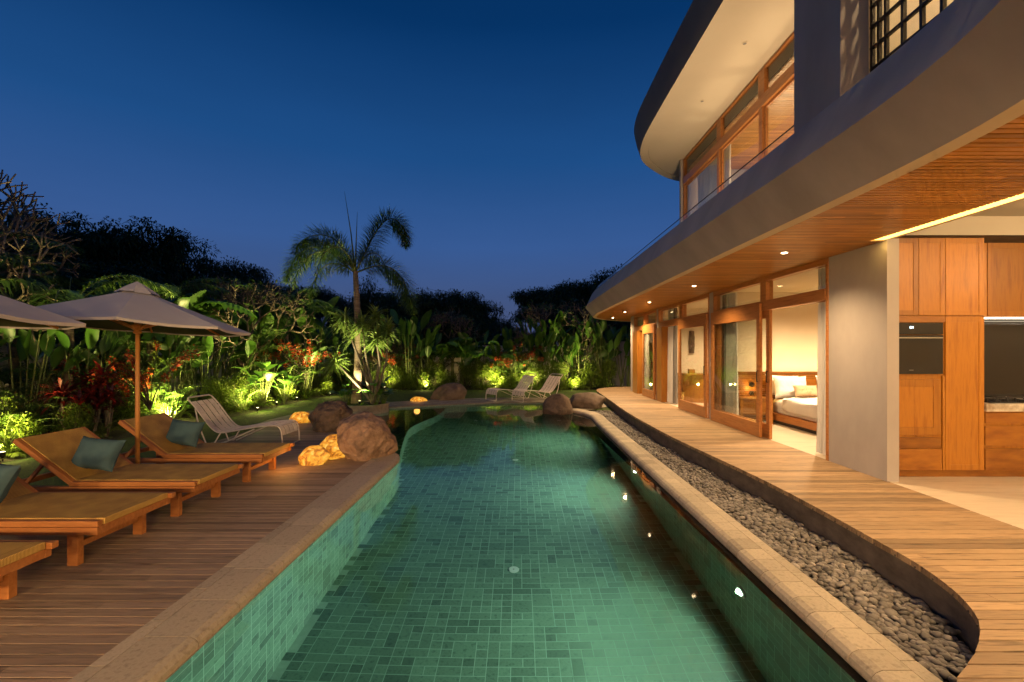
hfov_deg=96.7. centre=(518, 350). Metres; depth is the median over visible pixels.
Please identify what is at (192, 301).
heliconia
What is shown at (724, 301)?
curtain
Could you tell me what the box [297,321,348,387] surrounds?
heliconia
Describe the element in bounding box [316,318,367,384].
heliconia
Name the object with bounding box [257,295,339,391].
heliconia
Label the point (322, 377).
areca palm
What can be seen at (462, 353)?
banana plant
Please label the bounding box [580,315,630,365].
dark tree
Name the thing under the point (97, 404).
red cordyline
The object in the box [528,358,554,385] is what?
dense shrub
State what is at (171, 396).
areca palm
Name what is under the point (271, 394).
areca palm
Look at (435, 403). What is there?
stone path
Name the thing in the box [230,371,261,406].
dense shrub
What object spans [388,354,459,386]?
areca palm
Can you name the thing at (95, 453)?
cushion
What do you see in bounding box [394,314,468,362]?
dark tree
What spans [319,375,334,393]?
leafy shrub
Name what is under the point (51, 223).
dark tree
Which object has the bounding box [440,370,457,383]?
leafy shrub
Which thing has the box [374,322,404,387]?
heliconia
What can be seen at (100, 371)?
red cordyline
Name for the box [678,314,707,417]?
sliding door
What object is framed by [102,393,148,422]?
leafy shrub
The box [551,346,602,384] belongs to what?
areca palm
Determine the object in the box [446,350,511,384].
areca palm
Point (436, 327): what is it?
heliconia
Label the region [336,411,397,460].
boulder
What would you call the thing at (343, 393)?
elephant ear plant
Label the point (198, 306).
banana plant
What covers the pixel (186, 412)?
fern
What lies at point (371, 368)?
areca palm
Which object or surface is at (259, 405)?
fern
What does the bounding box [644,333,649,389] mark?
curtain
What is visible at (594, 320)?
heliconia
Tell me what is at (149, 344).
palm tree
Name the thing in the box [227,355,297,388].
areca palm
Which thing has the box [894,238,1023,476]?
kitchen cabinet
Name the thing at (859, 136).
villa
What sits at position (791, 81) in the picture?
window
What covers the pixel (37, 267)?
dark tree
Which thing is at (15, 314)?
umbrella
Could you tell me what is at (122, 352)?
areca palm
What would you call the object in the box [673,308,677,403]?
curtain
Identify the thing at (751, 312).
sliding door
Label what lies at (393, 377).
dense shrub
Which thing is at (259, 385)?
elephant ear plant
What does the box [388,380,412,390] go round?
fern
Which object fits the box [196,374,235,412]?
dense shrub
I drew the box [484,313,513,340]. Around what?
dark tree
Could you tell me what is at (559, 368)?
dense shrub
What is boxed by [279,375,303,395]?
elephant ear plant
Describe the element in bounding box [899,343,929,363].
door window
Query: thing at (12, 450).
fern
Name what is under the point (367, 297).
dark tree
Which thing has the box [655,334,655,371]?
wall mirror
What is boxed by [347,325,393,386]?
heliconia
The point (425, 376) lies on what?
leafy shrub
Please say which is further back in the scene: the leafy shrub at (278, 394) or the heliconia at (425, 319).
the heliconia at (425, 319)
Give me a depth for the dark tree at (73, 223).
23.05 m
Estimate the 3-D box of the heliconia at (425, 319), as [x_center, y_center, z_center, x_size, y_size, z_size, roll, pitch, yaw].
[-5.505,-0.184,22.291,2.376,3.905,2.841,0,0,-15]
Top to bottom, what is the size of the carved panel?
0.680 m
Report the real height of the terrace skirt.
0.342 m
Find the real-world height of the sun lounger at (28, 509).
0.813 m
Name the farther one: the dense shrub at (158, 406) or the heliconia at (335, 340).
the heliconia at (335, 340)
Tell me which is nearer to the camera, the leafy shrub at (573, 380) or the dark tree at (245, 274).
the leafy shrub at (573, 380)
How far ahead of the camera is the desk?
13.31 m
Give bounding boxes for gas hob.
[984,396,1023,402]
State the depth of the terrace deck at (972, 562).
4.05 m
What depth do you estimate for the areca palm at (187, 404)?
11.88 m
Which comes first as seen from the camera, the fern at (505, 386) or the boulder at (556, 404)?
the boulder at (556, 404)
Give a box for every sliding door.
[642,324,654,398]
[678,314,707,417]
[711,304,761,436]
[717,310,771,438]
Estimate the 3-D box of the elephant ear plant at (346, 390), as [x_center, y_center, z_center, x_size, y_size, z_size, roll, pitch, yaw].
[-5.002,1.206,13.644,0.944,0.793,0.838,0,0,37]
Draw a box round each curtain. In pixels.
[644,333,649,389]
[667,308,673,402]
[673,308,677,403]
[698,144,730,208]
[722,295,726,410]
[725,292,738,414]
[816,267,825,454]
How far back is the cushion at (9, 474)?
3.91 m
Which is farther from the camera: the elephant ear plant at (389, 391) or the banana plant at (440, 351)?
the banana plant at (440, 351)
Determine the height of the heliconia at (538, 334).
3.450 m
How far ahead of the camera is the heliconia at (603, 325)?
21.88 m
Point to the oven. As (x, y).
(920, 348)
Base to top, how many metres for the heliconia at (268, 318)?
4.110 m
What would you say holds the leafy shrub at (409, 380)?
on the planting bed soil at (119, 435)
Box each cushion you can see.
[0,464,20,503]
[71,436,125,471]
[166,419,204,446]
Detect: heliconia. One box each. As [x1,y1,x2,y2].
[0,328,85,427]
[1,331,130,420]
[18,328,129,425]
[85,279,206,413]
[125,332,200,412]
[163,310,246,379]
[175,290,259,398]
[177,336,239,406]
[223,300,292,394]
[223,305,279,399]
[233,293,300,396]
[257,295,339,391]
[279,337,326,394]
[289,319,331,389]
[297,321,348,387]
[309,333,347,385]
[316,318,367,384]
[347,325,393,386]
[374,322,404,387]
[381,309,431,384]
[392,320,435,388]
[399,317,440,383]
[409,328,441,387]
[458,330,499,388]
[502,326,534,383]
[513,317,549,386]
[522,331,561,387]
[526,310,576,385]
[535,333,575,387]
[549,309,596,385]
[553,322,594,387]
[569,315,620,387]
[586,320,626,387]
[593,320,630,386]
[606,325,630,386]
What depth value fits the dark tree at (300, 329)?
25.89 m
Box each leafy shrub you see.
[0,411,44,451]
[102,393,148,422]
[272,383,298,400]
[312,371,333,387]
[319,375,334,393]
[397,366,416,388]
[414,369,432,389]
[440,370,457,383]
[494,372,509,388]
[511,369,528,386]
[567,367,586,388]
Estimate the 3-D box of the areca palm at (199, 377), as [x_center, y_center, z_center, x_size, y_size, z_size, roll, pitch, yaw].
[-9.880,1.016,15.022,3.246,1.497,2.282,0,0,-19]
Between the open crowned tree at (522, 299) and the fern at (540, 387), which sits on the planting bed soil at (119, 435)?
the fern at (540, 387)
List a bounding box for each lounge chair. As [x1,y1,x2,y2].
[187,394,299,442]
[485,373,535,400]
[512,373,562,402]
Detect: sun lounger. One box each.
[0,463,175,565]
[0,540,58,599]
[12,427,243,516]
[118,413,294,481]
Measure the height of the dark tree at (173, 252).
8.739 m
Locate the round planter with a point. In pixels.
(379, 408)
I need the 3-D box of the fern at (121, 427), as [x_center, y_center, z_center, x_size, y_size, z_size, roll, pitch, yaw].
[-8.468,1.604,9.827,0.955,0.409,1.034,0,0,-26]
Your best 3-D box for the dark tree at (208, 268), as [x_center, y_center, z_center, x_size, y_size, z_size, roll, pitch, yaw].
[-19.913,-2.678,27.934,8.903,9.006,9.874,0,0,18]
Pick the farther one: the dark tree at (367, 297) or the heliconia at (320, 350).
the dark tree at (367, 297)
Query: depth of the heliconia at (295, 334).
20.06 m
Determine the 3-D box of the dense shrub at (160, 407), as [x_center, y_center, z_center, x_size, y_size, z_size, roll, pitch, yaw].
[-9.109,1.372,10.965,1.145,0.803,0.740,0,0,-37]
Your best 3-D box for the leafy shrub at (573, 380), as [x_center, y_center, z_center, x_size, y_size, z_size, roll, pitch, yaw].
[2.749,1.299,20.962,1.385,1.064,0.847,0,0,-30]
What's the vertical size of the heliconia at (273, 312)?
3.811 m
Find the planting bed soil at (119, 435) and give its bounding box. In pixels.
[0,386,625,462]
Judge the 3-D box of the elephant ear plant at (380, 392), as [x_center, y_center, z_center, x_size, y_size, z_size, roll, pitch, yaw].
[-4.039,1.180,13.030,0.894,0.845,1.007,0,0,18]
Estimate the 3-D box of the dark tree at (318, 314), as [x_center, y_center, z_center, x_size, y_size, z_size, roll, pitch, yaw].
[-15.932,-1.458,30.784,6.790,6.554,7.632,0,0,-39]
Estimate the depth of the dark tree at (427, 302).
27.17 m
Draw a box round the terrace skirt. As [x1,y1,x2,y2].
[596,391,979,654]
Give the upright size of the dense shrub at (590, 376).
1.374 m
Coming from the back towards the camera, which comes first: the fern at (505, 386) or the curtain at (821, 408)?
the fern at (505, 386)
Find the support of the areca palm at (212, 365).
on the planting bed soil at (119, 435)
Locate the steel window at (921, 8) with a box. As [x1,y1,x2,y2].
[870,0,946,71]
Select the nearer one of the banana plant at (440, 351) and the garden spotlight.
the garden spotlight
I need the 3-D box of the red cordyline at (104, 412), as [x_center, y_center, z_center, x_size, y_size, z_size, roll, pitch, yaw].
[-8.836,1.139,9.736,1.235,1.282,0.979,0,0,-5]
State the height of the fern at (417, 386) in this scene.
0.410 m
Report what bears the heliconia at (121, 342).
on the planting bed soil at (119, 435)
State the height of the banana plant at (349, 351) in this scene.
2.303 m
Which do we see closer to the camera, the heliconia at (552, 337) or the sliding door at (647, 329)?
the sliding door at (647, 329)
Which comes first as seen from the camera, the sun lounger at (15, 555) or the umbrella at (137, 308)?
the sun lounger at (15, 555)
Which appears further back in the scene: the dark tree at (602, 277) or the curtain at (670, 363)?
the dark tree at (602, 277)
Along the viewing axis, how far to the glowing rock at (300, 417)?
10.96 m
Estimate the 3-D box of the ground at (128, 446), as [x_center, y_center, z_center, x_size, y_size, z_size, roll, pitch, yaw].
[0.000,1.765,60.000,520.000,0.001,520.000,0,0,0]
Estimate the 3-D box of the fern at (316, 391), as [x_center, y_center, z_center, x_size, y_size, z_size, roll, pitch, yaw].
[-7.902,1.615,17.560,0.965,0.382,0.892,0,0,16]
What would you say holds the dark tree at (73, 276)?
on the planting bed soil at (119, 435)
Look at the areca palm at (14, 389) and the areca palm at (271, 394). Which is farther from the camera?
the areca palm at (271, 394)
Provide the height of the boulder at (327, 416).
0.864 m
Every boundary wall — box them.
[0,343,244,413]
[252,345,600,384]
[604,341,630,385]
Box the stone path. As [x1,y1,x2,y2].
[258,398,608,423]
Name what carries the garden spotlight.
on the planting bed soil at (119, 435)
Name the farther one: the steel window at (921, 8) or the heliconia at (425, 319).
the heliconia at (425, 319)
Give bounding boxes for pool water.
[165,404,866,681]
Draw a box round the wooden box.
[688,369,694,373]
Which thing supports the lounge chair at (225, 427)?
on the pool deck at (61, 620)
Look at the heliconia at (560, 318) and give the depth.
21.71 m
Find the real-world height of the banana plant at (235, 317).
3.935 m
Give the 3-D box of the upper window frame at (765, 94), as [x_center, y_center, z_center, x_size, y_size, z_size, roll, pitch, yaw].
[4.291,-3.353,8.100,0.102,3.185,7.400,0,0,0]
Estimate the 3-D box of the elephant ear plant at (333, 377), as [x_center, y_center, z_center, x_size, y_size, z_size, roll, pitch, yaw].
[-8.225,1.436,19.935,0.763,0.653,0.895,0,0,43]
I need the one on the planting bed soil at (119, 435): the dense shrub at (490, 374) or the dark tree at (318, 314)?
the dense shrub at (490, 374)
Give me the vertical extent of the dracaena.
3.009 m
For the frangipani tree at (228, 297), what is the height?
4.571 m
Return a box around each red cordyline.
[24,377,110,426]
[64,360,131,430]
[64,393,117,431]
[70,383,134,437]
[72,375,129,431]
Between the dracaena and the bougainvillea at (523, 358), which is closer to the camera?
the dracaena
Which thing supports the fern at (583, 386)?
on the planting bed soil at (119, 435)
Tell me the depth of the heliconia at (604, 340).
21.52 m
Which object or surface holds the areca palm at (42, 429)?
on the planting bed soil at (119, 435)
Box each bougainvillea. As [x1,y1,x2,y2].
[51,340,211,410]
[255,338,341,379]
[362,344,425,375]
[487,340,547,375]
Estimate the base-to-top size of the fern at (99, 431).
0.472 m
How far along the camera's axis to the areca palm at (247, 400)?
12.99 m
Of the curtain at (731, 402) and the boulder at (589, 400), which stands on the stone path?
the boulder at (589, 400)
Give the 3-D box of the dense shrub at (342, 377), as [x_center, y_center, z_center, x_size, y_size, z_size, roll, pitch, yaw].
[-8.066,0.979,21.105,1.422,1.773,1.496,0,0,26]
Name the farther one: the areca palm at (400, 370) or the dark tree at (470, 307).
the dark tree at (470, 307)
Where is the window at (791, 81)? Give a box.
[764,77,793,156]
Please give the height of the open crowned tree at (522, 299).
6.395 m
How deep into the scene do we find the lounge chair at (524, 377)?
16.61 m
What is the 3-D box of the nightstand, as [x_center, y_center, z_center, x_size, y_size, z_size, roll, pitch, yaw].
[4.940,1.255,9.645,0.680,0.530,0.450,0,0,0]
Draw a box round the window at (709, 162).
[685,154,716,218]
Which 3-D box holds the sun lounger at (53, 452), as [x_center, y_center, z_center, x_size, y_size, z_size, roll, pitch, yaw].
[-4.340,1.313,5.050,2.140,0.813,0.760,0,0,0]
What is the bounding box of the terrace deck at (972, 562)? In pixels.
[597,387,1023,681]
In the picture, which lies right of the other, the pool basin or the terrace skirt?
the terrace skirt
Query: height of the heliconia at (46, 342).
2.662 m
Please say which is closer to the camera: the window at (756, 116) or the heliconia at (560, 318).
the window at (756, 116)
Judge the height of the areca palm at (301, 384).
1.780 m
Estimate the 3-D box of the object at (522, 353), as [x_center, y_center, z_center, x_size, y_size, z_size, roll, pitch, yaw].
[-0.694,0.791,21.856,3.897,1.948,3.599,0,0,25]
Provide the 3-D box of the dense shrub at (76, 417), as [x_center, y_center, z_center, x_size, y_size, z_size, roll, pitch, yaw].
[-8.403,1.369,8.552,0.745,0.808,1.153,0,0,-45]
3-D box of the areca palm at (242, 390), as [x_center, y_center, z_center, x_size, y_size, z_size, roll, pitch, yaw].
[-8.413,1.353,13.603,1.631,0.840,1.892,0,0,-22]
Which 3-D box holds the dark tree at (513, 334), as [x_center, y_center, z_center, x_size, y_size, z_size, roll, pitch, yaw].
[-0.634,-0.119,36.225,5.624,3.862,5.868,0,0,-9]
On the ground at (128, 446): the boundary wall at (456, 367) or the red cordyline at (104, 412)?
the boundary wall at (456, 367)
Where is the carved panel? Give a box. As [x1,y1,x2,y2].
[689,331,694,352]
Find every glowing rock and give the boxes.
[289,412,309,422]
[298,445,330,465]
[320,434,344,459]
[410,397,427,401]
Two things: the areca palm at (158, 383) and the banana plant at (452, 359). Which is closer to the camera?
the areca palm at (158, 383)
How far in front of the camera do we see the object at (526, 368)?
20.75 m
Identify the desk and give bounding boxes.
[677,373,703,402]
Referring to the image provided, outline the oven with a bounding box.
[899,323,942,373]
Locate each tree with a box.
[0,169,81,344]
[0,199,116,329]
[0,230,78,329]
[0,231,58,301]
[0,239,91,412]
[0,246,115,343]
[0,253,178,428]
[41,257,202,343]
[42,211,167,277]
[57,278,229,402]
[67,216,253,296]
[156,282,293,359]
[163,274,322,379]
[175,236,273,296]
[191,255,318,307]
[223,283,350,369]
[259,277,337,342]
[259,307,327,344]
[292,285,353,326]
[303,275,406,344]
[334,288,403,344]
[367,336,422,367]
[375,287,479,326]
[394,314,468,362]
[402,306,483,364]
[415,288,519,340]
[435,316,503,344]
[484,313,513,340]
[504,284,588,324]
[508,298,618,381]
[512,325,535,338]
[529,307,610,357]
[531,274,614,323]
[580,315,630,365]
[591,263,625,279]
[591,270,615,334]
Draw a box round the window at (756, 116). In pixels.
[721,112,758,189]
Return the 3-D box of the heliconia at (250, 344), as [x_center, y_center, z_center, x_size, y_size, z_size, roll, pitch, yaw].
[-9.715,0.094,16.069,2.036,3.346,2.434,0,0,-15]
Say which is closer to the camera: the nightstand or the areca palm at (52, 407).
the areca palm at (52, 407)
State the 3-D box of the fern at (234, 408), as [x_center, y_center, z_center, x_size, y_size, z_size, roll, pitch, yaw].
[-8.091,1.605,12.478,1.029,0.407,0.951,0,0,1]
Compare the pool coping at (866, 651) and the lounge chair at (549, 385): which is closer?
the pool coping at (866, 651)
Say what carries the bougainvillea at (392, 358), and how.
on the dense shrub at (393, 377)
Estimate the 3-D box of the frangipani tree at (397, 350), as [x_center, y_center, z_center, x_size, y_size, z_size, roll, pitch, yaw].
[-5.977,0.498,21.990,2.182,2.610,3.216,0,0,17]
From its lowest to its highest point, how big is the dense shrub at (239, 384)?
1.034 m
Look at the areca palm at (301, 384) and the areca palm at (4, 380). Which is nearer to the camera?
the areca palm at (4, 380)
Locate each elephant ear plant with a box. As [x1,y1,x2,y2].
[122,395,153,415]
[231,360,296,406]
[244,378,274,397]
[264,368,312,403]
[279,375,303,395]
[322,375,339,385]
[328,378,357,400]
[340,377,364,401]
[359,376,391,404]
[373,380,397,402]
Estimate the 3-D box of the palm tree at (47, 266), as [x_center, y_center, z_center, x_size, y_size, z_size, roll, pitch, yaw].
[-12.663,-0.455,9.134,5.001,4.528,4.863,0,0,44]
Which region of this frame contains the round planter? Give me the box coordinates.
[346,401,389,413]
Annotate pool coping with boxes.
[68,412,399,681]
[573,408,942,681]
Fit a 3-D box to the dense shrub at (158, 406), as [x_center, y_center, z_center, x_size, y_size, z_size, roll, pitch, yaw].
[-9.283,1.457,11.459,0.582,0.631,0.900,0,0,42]
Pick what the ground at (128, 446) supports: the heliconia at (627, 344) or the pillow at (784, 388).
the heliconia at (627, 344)
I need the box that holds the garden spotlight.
[0,451,5,460]
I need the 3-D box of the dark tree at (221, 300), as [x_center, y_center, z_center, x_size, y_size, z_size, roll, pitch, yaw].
[-14.826,-0.805,21.584,6.647,5.240,6.935,0,0,26]
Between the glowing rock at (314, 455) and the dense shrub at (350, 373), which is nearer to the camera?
the glowing rock at (314, 455)
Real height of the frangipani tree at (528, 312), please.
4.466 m
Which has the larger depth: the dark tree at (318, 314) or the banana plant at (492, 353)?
the dark tree at (318, 314)
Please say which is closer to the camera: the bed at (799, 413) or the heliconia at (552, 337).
the bed at (799, 413)
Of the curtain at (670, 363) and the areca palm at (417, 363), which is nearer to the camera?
the curtain at (670, 363)
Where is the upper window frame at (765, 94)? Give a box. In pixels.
[683,32,793,219]
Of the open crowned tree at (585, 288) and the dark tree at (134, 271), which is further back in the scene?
the open crowned tree at (585, 288)
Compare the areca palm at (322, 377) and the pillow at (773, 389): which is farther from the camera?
the areca palm at (322, 377)
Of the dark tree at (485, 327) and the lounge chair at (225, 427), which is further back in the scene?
the dark tree at (485, 327)
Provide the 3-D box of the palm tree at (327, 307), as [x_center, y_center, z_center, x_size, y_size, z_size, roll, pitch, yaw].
[-9.898,-0.398,19.145,4.739,4.413,4.874,0,0,11]
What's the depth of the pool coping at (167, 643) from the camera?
3.19 m
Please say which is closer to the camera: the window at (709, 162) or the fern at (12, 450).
the fern at (12, 450)
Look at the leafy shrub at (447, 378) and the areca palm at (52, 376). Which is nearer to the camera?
the areca palm at (52, 376)
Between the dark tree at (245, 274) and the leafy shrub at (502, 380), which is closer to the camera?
the leafy shrub at (502, 380)
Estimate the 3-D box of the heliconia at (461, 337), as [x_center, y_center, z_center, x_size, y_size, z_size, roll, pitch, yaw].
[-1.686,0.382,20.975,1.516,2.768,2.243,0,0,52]
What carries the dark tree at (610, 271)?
on the ground at (128, 446)
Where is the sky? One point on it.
(503, 130)
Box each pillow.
[765,374,797,394]
[772,376,808,398]
[793,385,816,396]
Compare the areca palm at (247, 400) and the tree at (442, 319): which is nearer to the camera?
the areca palm at (247, 400)
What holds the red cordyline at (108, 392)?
on the planting bed soil at (119, 435)
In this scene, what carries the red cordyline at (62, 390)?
on the planting bed soil at (119, 435)
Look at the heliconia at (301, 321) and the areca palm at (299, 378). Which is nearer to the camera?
the areca palm at (299, 378)
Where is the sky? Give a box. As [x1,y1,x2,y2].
[0,0,692,344]
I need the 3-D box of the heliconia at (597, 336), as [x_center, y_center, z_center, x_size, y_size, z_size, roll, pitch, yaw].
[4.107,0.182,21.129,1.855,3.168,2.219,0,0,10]
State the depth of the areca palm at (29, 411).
8.70 m
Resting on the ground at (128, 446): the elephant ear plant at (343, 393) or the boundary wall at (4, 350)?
the boundary wall at (4, 350)
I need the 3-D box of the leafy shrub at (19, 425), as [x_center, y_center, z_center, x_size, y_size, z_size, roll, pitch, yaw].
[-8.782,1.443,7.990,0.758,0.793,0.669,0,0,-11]
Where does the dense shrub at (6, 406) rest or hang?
on the planting bed soil at (119, 435)
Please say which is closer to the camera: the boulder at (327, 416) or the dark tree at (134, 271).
the boulder at (327, 416)
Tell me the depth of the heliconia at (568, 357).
21.05 m
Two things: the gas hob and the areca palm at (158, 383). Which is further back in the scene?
the areca palm at (158, 383)
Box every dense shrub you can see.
[0,395,42,446]
[46,402,95,432]
[115,392,168,418]
[140,398,165,413]
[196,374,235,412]
[202,376,257,409]
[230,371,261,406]
[329,355,351,387]
[343,361,367,389]
[380,356,409,388]
[423,361,445,388]
[450,362,481,388]
[465,360,502,388]
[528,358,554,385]
[547,362,569,388]
[573,360,606,388]
[590,359,617,387]
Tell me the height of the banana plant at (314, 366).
2.082 m
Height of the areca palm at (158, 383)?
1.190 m
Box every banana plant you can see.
[26,288,256,395]
[80,280,249,403]
[279,344,343,387]
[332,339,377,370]
[416,337,458,383]
[425,344,465,375]
[437,337,479,383]
[438,341,494,386]
[472,341,521,387]
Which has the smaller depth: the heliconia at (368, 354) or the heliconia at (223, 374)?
the heliconia at (223, 374)
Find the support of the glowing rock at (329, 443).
on the pool deck at (61, 620)
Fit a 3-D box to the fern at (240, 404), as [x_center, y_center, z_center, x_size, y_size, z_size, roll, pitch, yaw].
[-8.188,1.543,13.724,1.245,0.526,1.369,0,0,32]
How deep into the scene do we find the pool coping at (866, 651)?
3.31 m
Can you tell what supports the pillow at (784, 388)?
on the bed at (799, 413)
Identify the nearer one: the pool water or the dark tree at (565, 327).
the pool water
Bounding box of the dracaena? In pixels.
[320,304,401,403]
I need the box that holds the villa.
[586,0,1023,528]
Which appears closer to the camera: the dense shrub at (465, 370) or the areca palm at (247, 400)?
the areca palm at (247, 400)
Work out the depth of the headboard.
9.91 m
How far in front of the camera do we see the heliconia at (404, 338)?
20.79 m
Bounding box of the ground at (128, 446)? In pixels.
[1,385,630,485]
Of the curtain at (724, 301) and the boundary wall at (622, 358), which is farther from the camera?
the boundary wall at (622, 358)
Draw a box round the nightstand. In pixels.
[738,396,772,423]
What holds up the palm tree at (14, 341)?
on the planting bed soil at (119, 435)
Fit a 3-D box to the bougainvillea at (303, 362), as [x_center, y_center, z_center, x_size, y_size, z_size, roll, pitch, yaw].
[-8.490,0.288,17.377,2.837,1.827,3.074,0,0,-5]
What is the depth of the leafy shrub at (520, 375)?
20.92 m
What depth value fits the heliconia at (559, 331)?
21.14 m
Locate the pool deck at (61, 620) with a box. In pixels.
[0,424,368,681]
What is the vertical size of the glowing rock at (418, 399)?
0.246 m
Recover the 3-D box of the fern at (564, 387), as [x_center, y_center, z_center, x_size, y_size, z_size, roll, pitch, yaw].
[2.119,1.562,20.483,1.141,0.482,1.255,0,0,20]
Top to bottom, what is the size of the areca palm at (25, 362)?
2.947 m
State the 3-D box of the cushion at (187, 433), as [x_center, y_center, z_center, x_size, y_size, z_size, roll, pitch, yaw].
[-4.620,1.140,6.299,0.430,0.360,0.181,8,-25,-8]
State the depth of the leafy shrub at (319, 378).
20.90 m
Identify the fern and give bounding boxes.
[0,436,28,457]
[58,418,127,437]
[100,412,151,431]
[163,400,200,417]
[205,402,248,414]
[229,394,272,409]
[235,394,274,408]
[289,385,321,397]
[302,388,327,395]
[334,382,351,391]
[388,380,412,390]
[406,382,428,388]
[474,381,495,389]
[493,380,513,389]
[524,380,542,389]
[553,381,576,390]
[571,380,593,390]
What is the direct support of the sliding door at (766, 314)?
in the villa
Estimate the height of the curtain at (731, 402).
2.700 m
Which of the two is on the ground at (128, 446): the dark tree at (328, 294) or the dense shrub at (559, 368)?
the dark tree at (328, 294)
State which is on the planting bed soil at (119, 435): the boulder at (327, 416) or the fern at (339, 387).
the fern at (339, 387)
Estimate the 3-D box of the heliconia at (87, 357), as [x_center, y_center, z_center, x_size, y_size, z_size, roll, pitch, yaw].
[-9.585,0.512,10.055,1.526,2.508,1.824,0,0,-2]
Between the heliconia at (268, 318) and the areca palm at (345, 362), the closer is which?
the heliconia at (268, 318)
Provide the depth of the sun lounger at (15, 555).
3.13 m
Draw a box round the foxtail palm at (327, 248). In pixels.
[280,191,419,403]
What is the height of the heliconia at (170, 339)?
2.689 m
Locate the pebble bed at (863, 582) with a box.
[588,410,972,681]
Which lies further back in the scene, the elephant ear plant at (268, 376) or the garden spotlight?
the elephant ear plant at (268, 376)
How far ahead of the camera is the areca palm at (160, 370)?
12.12 m
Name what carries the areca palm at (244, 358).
on the planting bed soil at (119, 435)
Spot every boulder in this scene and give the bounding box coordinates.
[308,400,352,431]
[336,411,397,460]
[430,383,466,399]
[543,393,572,414]
[570,392,605,410]
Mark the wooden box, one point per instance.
(691, 371)
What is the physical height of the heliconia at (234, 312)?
3.508 m
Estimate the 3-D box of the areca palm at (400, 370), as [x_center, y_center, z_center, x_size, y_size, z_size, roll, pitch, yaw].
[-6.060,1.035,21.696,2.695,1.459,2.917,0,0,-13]
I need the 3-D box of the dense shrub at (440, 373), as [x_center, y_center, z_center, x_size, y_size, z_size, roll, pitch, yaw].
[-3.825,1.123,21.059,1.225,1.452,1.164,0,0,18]
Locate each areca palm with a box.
[0,330,176,410]
[0,339,164,421]
[0,345,153,422]
[0,380,49,400]
[0,391,134,433]
[0,403,70,442]
[0,408,64,450]
[54,350,211,393]
[55,334,246,406]
[74,335,230,385]
[111,373,206,414]
[118,386,207,414]
[134,392,197,417]
[152,389,215,417]
[160,329,293,384]
[171,358,265,401]
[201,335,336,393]
[201,382,264,410]
[217,386,260,411]
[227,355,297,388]
[237,360,318,396]
[257,351,349,391]
[258,365,315,399]
[291,365,344,392]
[317,347,376,380]
[340,354,402,388]
[372,360,418,387]
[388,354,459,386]
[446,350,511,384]
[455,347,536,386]
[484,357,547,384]
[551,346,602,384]
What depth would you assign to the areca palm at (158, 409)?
11.23 m
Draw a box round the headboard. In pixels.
[738,372,816,418]
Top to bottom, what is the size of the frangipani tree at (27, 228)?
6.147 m
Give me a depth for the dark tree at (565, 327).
23.65 m
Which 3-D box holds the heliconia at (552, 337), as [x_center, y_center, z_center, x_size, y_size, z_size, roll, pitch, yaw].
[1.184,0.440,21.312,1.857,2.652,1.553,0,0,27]
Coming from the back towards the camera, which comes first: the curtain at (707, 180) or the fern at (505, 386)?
the fern at (505, 386)
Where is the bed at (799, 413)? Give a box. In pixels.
[765,397,816,433]
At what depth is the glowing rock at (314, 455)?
6.85 m
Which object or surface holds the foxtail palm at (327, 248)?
in the round planter
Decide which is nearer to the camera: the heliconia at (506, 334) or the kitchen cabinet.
the kitchen cabinet
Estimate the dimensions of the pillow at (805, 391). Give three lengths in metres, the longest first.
0.500 x 0.261 x 0.138 m
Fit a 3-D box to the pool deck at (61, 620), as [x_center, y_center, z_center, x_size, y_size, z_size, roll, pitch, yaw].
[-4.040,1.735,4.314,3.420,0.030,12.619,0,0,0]
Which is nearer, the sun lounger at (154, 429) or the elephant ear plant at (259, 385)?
the sun lounger at (154, 429)
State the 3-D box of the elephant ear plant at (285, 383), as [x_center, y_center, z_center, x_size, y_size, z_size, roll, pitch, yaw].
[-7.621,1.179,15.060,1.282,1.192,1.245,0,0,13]
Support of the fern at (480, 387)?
on the planting bed soil at (119, 435)
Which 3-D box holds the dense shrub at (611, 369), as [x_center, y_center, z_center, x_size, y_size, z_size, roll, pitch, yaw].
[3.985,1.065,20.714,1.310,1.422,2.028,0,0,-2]
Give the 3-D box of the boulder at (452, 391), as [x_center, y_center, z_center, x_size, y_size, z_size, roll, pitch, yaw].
[-2.495,1.629,16.385,1.312,0.946,0.960,0,0,-10]
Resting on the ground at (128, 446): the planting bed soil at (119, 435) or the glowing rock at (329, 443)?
the planting bed soil at (119, 435)
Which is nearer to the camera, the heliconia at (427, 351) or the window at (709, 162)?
the window at (709, 162)
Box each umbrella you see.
[0,295,85,329]
[35,281,250,463]
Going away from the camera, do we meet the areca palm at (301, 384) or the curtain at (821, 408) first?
the curtain at (821, 408)
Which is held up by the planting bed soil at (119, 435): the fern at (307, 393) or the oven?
the fern at (307, 393)

